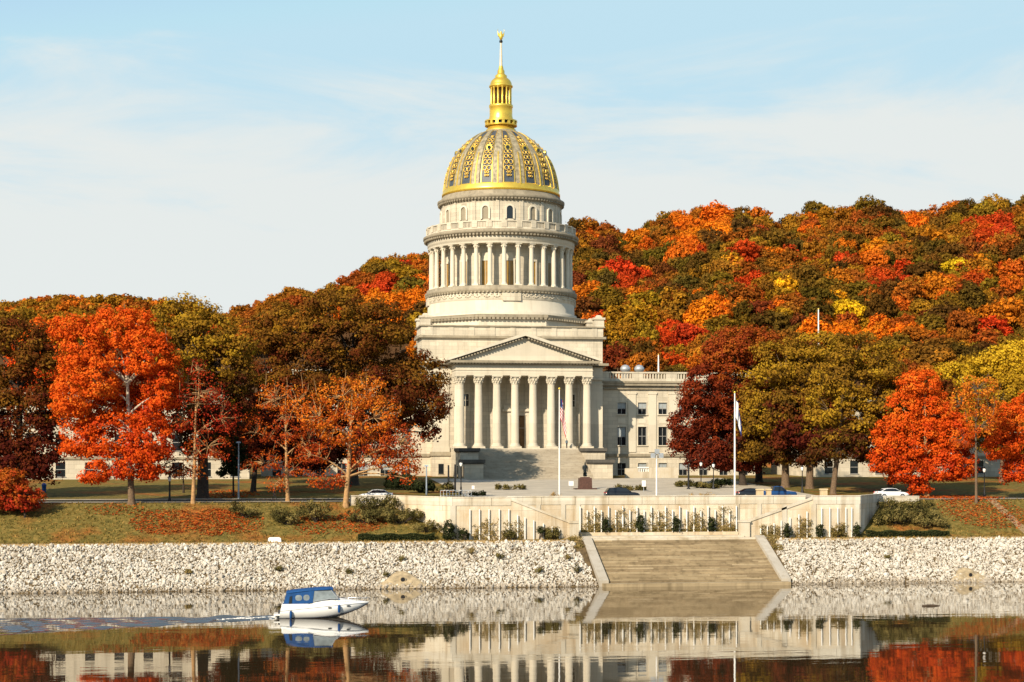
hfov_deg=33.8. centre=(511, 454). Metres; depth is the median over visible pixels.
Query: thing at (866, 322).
hillside tree
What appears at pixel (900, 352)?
hillside tree
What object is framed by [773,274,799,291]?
hillside tree
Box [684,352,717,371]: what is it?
hillside tree
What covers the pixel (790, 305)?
hillside tree
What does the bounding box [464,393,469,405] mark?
portico window
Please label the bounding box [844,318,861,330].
hillside tree
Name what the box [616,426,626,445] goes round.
window
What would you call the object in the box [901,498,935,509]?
bush
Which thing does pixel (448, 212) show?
attic window
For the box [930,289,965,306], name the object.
hillside tree
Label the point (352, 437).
ash tree
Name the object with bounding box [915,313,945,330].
hillside tree
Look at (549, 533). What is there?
upright shrub
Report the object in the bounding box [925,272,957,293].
hillside tree
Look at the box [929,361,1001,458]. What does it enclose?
tulip tree
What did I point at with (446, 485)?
shrub
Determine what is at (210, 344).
oak tree
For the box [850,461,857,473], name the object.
window
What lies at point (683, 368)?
hillside tree
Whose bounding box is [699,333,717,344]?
hillside tree
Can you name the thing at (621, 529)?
climbing plant
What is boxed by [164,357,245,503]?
ash tree
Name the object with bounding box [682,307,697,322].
hillside tree
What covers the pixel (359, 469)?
window
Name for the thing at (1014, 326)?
hillside tree
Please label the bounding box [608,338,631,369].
hillside tree
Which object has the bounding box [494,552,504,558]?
weed tuft
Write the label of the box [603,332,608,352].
hillside tree
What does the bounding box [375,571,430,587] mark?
drain outlet
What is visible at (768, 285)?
hillside tree
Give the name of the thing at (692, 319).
hillside tree
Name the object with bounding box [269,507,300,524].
bush
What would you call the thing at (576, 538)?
weed tuft
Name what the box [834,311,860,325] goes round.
hillside tree
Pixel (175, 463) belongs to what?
window
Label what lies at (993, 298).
hillside tree
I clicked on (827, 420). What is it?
oak tree
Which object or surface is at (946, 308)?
hillside tree
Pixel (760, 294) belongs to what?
hillside tree
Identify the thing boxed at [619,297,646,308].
hillside tree
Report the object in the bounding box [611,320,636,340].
hillside tree
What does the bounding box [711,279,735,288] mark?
hillside tree
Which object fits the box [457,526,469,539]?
upright shrub
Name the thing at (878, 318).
hillside tree
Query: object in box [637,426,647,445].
window
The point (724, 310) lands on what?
hillside tree
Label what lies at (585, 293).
hillside tree
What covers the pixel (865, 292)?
hillside tree
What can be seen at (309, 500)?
boulevard road
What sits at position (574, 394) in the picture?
portico window
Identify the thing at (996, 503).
bank footpath
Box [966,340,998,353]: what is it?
hillside tree
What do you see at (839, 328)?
hillside tree
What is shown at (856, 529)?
upright shrub
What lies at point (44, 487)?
litter bin
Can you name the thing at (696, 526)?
climbing plant
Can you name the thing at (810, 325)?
hillside tree
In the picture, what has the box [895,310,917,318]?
hillside tree
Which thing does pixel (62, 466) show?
window
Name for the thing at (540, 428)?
side door
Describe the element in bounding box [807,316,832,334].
hillside tree
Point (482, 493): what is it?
shrub
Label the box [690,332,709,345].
hillside tree
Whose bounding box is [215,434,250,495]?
holly tree
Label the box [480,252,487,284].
drum window
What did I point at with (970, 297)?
hillside tree
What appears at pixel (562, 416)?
striped flag
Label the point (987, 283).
hillside tree
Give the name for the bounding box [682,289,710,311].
hillside tree
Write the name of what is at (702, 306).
hillside tree
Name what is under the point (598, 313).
hillside tree
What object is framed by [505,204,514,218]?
attic window
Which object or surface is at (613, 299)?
hillside tree
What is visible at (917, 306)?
hillside tree
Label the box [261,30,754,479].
capitol building
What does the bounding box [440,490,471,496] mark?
railing
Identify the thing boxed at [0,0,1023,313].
sky
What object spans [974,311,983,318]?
hillside tree
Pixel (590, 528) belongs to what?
climbing plant
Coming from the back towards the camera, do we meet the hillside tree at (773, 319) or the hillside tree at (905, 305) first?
the hillside tree at (905, 305)
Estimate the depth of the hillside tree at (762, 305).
476.82 m
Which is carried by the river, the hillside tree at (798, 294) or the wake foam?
the wake foam
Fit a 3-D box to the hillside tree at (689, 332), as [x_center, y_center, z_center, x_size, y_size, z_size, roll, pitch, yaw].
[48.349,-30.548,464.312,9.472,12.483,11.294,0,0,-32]
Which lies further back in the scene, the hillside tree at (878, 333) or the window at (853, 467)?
the hillside tree at (878, 333)
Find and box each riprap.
[0,539,597,593]
[776,536,1023,584]
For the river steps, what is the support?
on the ground at (300, 489)
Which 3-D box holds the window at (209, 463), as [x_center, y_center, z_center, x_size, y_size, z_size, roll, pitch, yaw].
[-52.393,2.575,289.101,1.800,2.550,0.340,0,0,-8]
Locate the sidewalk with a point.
(164, 499)
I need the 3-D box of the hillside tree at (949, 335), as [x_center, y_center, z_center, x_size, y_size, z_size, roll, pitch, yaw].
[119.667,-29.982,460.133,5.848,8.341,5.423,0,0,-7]
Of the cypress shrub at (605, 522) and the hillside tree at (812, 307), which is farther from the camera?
the hillside tree at (812, 307)
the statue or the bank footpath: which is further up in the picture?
the statue
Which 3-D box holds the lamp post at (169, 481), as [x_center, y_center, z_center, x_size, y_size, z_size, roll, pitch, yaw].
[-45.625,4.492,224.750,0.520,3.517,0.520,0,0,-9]
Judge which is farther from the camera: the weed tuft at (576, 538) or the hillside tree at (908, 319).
the hillside tree at (908, 319)
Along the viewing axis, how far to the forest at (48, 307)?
1132.83 m
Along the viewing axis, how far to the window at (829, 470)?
313.95 m
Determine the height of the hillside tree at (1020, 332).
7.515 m
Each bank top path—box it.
[0,540,576,546]
[775,536,1023,540]
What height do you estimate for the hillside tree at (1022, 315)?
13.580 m
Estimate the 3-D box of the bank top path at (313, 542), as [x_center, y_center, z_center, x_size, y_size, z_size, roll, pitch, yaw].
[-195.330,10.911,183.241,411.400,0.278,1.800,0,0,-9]
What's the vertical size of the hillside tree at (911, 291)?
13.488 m
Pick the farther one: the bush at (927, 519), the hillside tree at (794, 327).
the hillside tree at (794, 327)
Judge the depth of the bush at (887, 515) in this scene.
224.73 m
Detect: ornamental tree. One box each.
[157,455,187,497]
[165,465,197,492]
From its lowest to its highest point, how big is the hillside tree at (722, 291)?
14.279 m
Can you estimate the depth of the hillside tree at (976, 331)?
463.25 m
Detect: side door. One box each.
[487,428,488,447]
[540,428,541,447]
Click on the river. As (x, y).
(962, 632)
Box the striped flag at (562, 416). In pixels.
[560,399,565,436]
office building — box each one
[0,392,249,479]
[771,397,1019,476]
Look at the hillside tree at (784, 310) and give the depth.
471.39 m
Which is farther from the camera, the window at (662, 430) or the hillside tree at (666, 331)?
the hillside tree at (666, 331)
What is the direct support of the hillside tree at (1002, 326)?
on the ground at (300, 489)
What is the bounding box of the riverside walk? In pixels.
[39,498,1023,502]
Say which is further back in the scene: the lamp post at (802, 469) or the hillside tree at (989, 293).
the hillside tree at (989, 293)
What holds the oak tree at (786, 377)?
on the ground at (300, 489)
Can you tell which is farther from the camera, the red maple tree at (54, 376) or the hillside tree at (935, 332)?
the hillside tree at (935, 332)
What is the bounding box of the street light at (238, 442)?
[236,441,240,499]
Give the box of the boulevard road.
[39,497,1023,501]
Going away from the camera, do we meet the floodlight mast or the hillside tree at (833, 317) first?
the floodlight mast
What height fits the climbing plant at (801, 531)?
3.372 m
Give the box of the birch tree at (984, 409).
[944,371,1002,502]
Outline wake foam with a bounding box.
[217,616,278,621]
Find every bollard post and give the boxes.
[453,464,456,492]
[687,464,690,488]
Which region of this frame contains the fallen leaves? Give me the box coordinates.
[84,489,1023,535]
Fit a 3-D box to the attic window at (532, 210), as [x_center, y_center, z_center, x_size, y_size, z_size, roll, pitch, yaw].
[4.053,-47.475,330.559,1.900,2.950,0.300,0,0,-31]
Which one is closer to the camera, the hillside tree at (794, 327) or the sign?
the sign
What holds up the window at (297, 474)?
in the capitol building at (508, 336)
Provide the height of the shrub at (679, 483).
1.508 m
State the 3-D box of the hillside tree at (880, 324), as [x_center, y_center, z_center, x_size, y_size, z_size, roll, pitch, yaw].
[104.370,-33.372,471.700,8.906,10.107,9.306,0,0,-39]
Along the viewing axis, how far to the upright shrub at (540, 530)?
213.99 m
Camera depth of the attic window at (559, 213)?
337.89 m
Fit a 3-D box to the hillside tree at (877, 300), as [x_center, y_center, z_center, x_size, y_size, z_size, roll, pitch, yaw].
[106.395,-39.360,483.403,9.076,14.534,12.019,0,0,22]
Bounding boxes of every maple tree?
[0,467,46,517]
[3,316,69,392]
[44,304,184,504]
[209,385,342,491]
[665,322,788,484]
[865,366,980,496]
[980,390,1023,484]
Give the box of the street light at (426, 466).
[424,465,428,494]
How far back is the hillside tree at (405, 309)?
504.29 m
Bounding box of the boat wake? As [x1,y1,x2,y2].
[0,615,277,634]
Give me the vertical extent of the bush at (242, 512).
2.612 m
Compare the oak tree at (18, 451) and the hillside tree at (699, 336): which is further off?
the hillside tree at (699, 336)
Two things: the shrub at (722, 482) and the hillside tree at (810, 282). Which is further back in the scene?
the hillside tree at (810, 282)
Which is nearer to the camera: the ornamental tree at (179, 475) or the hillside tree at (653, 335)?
the ornamental tree at (179, 475)
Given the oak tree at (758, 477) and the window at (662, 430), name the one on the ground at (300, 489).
the oak tree at (758, 477)
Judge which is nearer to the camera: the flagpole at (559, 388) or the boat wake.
the boat wake
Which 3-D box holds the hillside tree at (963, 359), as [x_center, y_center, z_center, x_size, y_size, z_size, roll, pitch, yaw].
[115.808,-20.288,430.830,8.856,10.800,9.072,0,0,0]
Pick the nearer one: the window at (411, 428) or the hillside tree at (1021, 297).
the window at (411, 428)
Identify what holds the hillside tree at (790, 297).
on the ground at (300, 489)
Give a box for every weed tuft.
[183,569,191,573]
[273,565,283,570]
[345,567,355,573]
[466,547,475,552]
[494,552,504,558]
[534,565,543,572]
[566,534,585,549]
[571,562,580,572]
[765,532,784,551]
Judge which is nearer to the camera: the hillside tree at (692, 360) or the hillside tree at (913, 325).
the hillside tree at (692, 360)
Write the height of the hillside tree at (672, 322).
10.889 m
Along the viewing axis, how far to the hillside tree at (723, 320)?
464.00 m
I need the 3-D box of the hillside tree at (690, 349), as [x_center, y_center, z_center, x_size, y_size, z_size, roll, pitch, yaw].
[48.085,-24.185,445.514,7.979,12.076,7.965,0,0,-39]
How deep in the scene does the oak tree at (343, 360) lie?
267.49 m
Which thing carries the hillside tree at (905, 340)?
on the ground at (300, 489)
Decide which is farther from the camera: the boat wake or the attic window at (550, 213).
the attic window at (550, 213)
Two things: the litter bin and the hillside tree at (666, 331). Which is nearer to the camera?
the litter bin
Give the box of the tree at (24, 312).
[0,302,55,389]
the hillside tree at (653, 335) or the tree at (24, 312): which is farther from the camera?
the hillside tree at (653, 335)
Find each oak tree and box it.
[0,315,68,492]
[143,291,270,498]
[241,285,454,485]
[704,381,794,481]
[728,328,855,487]
[757,384,863,488]
[799,331,919,494]
[847,376,965,487]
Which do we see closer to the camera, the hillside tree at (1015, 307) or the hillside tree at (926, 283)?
the hillside tree at (1015, 307)
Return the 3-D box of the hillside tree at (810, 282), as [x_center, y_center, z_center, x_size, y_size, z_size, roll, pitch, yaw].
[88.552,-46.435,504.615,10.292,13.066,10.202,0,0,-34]
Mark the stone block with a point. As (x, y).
(274, 539)
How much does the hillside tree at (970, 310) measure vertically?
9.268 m
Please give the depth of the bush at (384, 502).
219.44 m
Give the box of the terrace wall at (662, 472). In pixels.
[625,467,677,477]
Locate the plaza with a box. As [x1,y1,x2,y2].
[432,478,811,497]
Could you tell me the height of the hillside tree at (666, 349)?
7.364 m
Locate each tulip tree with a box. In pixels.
[42,311,105,390]
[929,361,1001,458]
[956,335,1023,481]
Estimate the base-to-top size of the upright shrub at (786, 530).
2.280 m
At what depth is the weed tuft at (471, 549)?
208.24 m
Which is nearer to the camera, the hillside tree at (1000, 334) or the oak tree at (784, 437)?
the oak tree at (784, 437)
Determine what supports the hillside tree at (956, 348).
on the ground at (300, 489)
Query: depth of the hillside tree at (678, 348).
451.93 m
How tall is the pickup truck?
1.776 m
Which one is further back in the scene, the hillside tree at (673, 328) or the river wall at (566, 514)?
the hillside tree at (673, 328)
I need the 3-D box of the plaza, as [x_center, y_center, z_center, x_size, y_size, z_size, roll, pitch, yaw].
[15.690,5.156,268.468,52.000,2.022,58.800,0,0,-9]
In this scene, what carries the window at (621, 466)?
in the capitol building at (508, 336)
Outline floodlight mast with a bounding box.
[651,449,663,494]
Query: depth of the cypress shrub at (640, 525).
218.96 m
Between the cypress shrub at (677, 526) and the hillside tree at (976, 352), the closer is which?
the cypress shrub at (677, 526)
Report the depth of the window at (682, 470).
327.25 m
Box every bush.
[226,501,259,518]
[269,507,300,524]
[294,497,332,521]
[345,508,380,523]
[353,493,400,510]
[375,506,424,523]
[409,519,441,531]
[871,513,884,524]
[875,504,921,523]
[876,496,907,509]
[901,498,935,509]
[906,507,948,526]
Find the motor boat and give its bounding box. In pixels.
[274,586,368,618]
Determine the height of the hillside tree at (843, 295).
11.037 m
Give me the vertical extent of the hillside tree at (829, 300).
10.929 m
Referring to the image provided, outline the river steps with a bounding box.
[580,535,790,587]
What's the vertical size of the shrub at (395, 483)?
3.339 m
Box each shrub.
[383,471,416,489]
[402,480,435,492]
[435,481,453,492]
[441,519,456,539]
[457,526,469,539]
[468,491,485,495]
[495,483,526,489]
[501,528,515,539]
[536,526,545,539]
[545,527,561,539]
[600,515,612,532]
[613,483,646,490]
[633,513,645,531]
[670,516,680,531]
[674,479,693,486]
[691,481,719,488]
[706,516,717,531]
[710,478,733,487]
[781,522,793,537]
[815,524,825,537]
[833,525,844,536]
[852,522,861,536]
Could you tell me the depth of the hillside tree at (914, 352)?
434.25 m
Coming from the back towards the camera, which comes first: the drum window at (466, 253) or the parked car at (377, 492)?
the drum window at (466, 253)
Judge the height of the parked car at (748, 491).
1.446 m
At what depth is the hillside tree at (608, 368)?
446.67 m
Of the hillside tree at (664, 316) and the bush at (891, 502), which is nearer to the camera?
the bush at (891, 502)
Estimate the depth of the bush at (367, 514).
215.88 m
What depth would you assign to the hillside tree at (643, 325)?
469.59 m
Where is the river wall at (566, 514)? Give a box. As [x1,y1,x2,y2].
[350,493,918,539]
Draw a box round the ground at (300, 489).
[0,273,1023,593]
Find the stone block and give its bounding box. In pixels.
[268,537,280,541]
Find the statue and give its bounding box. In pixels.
[573,462,596,488]
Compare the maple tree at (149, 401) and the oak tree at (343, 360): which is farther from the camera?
the oak tree at (343, 360)
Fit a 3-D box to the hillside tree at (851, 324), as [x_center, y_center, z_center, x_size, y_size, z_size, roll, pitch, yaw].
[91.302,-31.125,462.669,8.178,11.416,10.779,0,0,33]
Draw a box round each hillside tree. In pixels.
[385,306,420,323]
[388,322,415,350]
[401,300,427,322]
[405,340,416,358]
[407,307,427,327]
[574,295,601,317]
[574,311,583,317]
[577,281,606,299]
[581,310,599,318]
[584,282,623,308]
[588,309,606,321]
[591,292,623,311]
[601,304,642,332]
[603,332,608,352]
[603,341,632,371]
[603,355,615,371]
[604,320,621,344]
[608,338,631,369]
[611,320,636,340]
[617,351,653,371]
[617,365,648,378]
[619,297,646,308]
[623,290,661,309]
[625,337,657,366]
[628,327,661,344]
[629,335,655,344]
[633,302,663,325]
[634,318,653,331]
[639,339,664,352]
[644,306,674,331]
[644,348,669,374]
[647,297,680,313]
[653,285,688,311]
[654,365,682,378]
[655,318,680,331]
[657,334,672,350]
[659,302,684,322]
[659,329,672,345]
[659,350,690,367]
[664,343,672,352]
[668,363,690,377]
[669,323,685,337]
[669,344,688,355]
[671,321,711,345]
[679,340,698,357]
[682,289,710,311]
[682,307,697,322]
[682,343,710,357]
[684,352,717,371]
[685,315,705,325]
[687,297,720,321]
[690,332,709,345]
[698,322,724,332]
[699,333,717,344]
[700,280,738,302]
[703,304,732,319]
[704,314,741,333]
[705,290,729,306]
[710,304,730,318]
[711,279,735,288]
[723,284,761,302]
[724,295,752,316]
[729,298,758,321]
[737,314,752,327]
[746,299,776,315]
[750,310,791,333]
[752,287,766,299]
[756,278,778,296]
[763,286,794,300]
[764,307,793,326]
[765,298,785,310]
[772,292,807,302]
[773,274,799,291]
[775,330,794,344]
[776,301,804,319]
[777,328,795,337]
[780,296,824,315]
[787,322,820,336]
[790,312,809,325]
[793,289,802,300]
[793,337,820,361]
[795,277,825,293]
[796,316,834,345]
[799,297,835,317]
[800,286,841,304]
[807,311,830,320]
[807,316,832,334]
[819,323,856,347]
[820,310,838,321]
[823,290,847,299]
[823,298,834,305]
[828,282,852,301]
[832,298,866,323]
[833,321,856,332]
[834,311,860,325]
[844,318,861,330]
[850,340,872,362]
[853,290,872,302]
[857,316,870,329]
[857,329,877,342]
[858,285,881,300]
[858,325,887,340]
[862,295,885,318]
[863,310,868,318]
[863,312,894,331]
[867,292,899,318]
[869,318,893,335]
[877,276,905,298]
[879,332,900,341]
[883,343,911,366]
[884,330,912,347]
[885,293,912,311]
[886,321,905,337]
[889,311,916,327]
[891,280,925,305]
[891,346,908,359]
[894,321,924,340]
[894,358,918,378]
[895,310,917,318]
[896,353,912,363]
[898,325,931,343]
[902,274,925,290]
[903,362,936,379]
[905,339,952,368]
[906,296,925,311]
[908,299,933,314]
[914,312,944,327]
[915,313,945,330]
[915,329,945,342]
[915,337,959,354]
[918,347,959,366]
[919,334,949,342]
[920,278,932,302]
[924,276,959,300]
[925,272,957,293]
[926,301,962,328]
[929,300,966,315]
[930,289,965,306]
[934,286,954,298]
[934,327,947,336]
[943,279,964,291]
[944,309,979,333]
[945,330,955,338]
[946,342,975,362]
[953,327,972,344]
[956,354,976,375]
[957,279,974,287]
[957,340,970,346]
[958,279,986,310]
[962,345,991,364]
[964,306,975,316]
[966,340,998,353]
[967,326,1002,344]
[971,287,997,306]
[973,323,990,333]
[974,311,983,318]
[975,296,1023,324]
[977,315,1013,335]
[978,328,1003,335]
[979,276,1005,294]
[982,295,1000,304]
[988,298,1015,323]
[990,286,1013,297]
[991,274,1023,296]
[996,333,1020,353]
[1007,316,1022,331]
[1010,291,1023,301]
[1014,326,1023,339]
[1015,294,1023,307]
[1017,309,1023,329]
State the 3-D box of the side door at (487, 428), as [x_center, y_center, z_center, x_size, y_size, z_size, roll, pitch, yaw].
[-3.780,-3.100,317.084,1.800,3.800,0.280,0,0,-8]
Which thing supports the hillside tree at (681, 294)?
on the ground at (300, 489)
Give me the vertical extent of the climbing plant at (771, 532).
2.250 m
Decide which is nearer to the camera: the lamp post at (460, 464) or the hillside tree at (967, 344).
the lamp post at (460, 464)
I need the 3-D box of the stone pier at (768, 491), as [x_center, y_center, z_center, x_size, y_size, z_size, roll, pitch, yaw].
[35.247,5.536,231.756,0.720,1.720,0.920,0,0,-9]
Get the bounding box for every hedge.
[358,533,434,540]
[865,529,949,536]
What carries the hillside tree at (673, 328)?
on the ground at (300, 489)
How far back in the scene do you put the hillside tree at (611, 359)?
439.56 m
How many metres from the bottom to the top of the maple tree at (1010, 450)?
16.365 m
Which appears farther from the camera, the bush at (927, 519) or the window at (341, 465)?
the window at (341, 465)
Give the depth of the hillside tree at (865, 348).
443.42 m
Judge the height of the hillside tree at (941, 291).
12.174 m
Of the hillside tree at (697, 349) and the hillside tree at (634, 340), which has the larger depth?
the hillside tree at (634, 340)
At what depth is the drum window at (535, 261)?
330.95 m
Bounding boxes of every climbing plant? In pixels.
[471,518,498,539]
[500,519,523,539]
[542,526,560,539]
[581,510,602,531]
[611,506,637,531]
[647,510,671,531]
[682,508,705,531]
[716,505,736,530]
[759,524,783,537]
[794,518,812,537]
[830,522,848,536]
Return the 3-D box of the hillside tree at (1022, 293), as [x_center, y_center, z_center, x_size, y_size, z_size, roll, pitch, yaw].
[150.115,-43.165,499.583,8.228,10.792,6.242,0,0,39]
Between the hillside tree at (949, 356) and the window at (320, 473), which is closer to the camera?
the window at (320, 473)
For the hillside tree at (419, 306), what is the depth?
500.69 m
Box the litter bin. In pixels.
[42,483,46,491]
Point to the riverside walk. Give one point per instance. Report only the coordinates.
(342, 501)
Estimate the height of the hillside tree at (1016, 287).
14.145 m
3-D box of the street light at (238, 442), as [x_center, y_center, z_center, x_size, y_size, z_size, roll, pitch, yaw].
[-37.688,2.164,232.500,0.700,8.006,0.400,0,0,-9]
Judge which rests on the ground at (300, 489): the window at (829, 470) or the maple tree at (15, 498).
the maple tree at (15, 498)
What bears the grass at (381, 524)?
on the ground at (300, 489)
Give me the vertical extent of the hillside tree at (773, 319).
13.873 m
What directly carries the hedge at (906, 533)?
on the ground at (300, 489)
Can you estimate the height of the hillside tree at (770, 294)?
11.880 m
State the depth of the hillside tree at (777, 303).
480.32 m
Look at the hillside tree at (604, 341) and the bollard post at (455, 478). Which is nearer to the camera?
the bollard post at (455, 478)
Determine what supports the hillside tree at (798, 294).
on the ground at (300, 489)
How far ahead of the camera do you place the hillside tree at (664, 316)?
478.75 m
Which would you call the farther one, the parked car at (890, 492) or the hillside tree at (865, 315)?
the hillside tree at (865, 315)
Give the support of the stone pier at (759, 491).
on the promenade
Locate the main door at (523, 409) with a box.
[502,405,528,447]
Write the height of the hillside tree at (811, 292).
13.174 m
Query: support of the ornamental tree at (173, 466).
on the ground at (300, 489)
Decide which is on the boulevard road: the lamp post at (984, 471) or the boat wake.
the lamp post at (984, 471)
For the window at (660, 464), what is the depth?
326.61 m
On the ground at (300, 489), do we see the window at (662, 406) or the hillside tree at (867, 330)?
the hillside tree at (867, 330)
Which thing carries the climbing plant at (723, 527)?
attached to the river wall at (566, 514)
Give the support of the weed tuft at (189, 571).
on the ground at (300, 489)
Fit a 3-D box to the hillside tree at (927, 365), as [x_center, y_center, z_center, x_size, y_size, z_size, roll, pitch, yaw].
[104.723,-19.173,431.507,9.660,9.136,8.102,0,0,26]
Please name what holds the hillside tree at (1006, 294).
on the ground at (300, 489)
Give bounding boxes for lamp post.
[168,475,170,501]
[459,461,462,493]
[712,462,714,488]
[801,465,803,492]
[983,467,985,496]
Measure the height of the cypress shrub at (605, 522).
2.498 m
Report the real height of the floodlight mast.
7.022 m
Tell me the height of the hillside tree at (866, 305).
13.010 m
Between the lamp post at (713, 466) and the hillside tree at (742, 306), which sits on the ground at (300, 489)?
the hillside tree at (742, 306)
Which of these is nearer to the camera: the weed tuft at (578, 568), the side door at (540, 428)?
the weed tuft at (578, 568)
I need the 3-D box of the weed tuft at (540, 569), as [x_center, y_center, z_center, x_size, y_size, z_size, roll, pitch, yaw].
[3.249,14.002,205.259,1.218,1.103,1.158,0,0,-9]
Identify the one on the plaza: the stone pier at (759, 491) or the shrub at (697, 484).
the shrub at (697, 484)
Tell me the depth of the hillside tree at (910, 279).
507.40 m
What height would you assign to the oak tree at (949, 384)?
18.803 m
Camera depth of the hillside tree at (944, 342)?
440.56 m
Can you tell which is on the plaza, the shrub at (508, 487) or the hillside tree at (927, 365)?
the shrub at (508, 487)
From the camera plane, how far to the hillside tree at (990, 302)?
478.06 m
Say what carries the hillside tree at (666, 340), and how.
on the ground at (300, 489)
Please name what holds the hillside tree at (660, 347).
on the ground at (300, 489)
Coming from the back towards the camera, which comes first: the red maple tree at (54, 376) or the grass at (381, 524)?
the red maple tree at (54, 376)
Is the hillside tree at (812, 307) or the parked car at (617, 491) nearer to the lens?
the parked car at (617, 491)
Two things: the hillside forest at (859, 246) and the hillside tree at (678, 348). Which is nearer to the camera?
the hillside tree at (678, 348)
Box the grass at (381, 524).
[0,498,1023,547]
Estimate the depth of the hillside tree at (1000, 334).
457.40 m
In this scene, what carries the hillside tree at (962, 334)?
on the ground at (300, 489)
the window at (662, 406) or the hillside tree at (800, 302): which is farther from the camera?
the hillside tree at (800, 302)
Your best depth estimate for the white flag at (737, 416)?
226.52 m
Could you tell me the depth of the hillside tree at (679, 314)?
487.79 m
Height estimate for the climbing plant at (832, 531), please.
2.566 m
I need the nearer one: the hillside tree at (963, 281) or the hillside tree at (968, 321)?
the hillside tree at (968, 321)
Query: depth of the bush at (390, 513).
216.64 m
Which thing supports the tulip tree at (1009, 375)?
on the ground at (300, 489)
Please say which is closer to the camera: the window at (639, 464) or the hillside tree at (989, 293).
the window at (639, 464)
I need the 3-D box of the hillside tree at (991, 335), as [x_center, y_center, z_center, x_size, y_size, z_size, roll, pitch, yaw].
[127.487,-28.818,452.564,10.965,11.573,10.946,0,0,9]
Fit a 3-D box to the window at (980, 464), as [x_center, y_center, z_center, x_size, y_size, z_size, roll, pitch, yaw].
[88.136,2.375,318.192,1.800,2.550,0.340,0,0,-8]
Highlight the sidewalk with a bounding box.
[41,498,349,499]
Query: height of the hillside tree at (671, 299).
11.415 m
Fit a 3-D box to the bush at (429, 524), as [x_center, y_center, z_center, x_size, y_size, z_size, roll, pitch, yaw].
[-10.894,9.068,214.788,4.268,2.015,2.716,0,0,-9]
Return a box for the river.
[0,582,1023,681]
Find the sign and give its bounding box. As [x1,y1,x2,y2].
[642,480,645,491]
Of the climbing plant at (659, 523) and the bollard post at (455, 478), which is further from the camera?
the bollard post at (455, 478)
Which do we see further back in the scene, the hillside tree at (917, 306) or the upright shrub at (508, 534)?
the hillside tree at (917, 306)
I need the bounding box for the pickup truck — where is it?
[764,486,796,494]
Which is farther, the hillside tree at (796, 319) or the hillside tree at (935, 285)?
the hillside tree at (935, 285)
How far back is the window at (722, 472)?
328.45 m
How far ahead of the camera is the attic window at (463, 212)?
331.35 m
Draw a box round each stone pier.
[755,489,763,494]
[765,489,771,494]
[819,489,827,494]
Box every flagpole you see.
[558,387,560,494]
[734,391,735,494]
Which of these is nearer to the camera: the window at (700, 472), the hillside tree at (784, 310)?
the window at (700, 472)
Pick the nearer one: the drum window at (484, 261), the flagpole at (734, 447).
the flagpole at (734, 447)
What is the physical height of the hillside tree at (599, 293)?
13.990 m
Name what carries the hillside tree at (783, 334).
on the ground at (300, 489)
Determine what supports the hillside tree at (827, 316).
on the ground at (300, 489)
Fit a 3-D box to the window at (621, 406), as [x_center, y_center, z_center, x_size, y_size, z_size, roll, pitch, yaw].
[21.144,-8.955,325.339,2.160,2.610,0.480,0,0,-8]
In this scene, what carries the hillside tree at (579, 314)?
on the ground at (300, 489)
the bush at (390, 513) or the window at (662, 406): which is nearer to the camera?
the bush at (390, 513)
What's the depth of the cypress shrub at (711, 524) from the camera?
220.48 m
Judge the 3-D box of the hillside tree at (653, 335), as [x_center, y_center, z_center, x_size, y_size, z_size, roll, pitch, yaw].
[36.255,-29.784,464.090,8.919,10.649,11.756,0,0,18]
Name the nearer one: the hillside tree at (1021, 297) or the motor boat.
the motor boat
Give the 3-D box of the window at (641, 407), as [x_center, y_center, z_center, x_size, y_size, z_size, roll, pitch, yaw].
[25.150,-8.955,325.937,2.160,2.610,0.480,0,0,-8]
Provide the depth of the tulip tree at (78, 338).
308.77 m
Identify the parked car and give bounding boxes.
[360,489,392,494]
[604,487,639,495]
[736,488,755,494]
[873,488,908,495]
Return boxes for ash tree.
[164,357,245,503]
[234,375,323,500]
[291,371,425,507]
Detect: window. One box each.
[56,462,65,477]
[85,462,93,472]
[173,435,181,451]
[173,462,182,476]
[208,462,211,476]
[271,462,281,475]
[293,468,303,475]
[315,469,324,475]
[337,462,346,474]
[358,462,368,475]
[380,462,389,475]
[401,428,411,445]
[438,464,443,474]
[445,208,450,222]
[446,256,449,286]
[459,205,467,220]
[460,253,467,284]
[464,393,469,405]
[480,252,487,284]
[481,204,489,218]
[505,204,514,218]
[506,252,514,284]
[528,205,536,219]
[528,253,536,285]
[546,255,551,286]
[547,207,553,222]
[558,211,561,223]
[558,257,559,286]
[573,393,575,406]
[616,402,626,414]
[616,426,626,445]
[616,462,626,475]
[637,402,647,414]
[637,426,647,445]
[637,462,646,471]
[657,402,667,414]
[657,426,667,445]
[658,462,667,466]
[678,462,687,474]
[698,467,707,474]
[719,470,728,474]
[825,461,832,473]
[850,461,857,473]
[977,461,983,473]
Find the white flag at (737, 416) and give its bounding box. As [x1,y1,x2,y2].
[735,400,741,434]
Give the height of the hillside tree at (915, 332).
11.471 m
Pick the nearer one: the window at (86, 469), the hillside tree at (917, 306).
the window at (86, 469)
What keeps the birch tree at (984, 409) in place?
on the ground at (300, 489)
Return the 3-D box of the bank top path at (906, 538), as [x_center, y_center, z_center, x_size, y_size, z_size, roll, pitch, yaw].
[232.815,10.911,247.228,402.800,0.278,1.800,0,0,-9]
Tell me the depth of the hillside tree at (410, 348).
465.76 m
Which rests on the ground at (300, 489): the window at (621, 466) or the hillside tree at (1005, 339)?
the hillside tree at (1005, 339)
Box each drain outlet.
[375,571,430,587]
[951,568,988,581]
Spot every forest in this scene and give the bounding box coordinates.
[0,293,228,341]
[200,193,1023,348]
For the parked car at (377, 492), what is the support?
on the boulevard road
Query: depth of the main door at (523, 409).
317.65 m
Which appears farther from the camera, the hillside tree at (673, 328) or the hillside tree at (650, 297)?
the hillside tree at (650, 297)
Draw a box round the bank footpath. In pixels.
[987,499,1023,532]
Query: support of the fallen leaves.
on the ground at (300, 489)

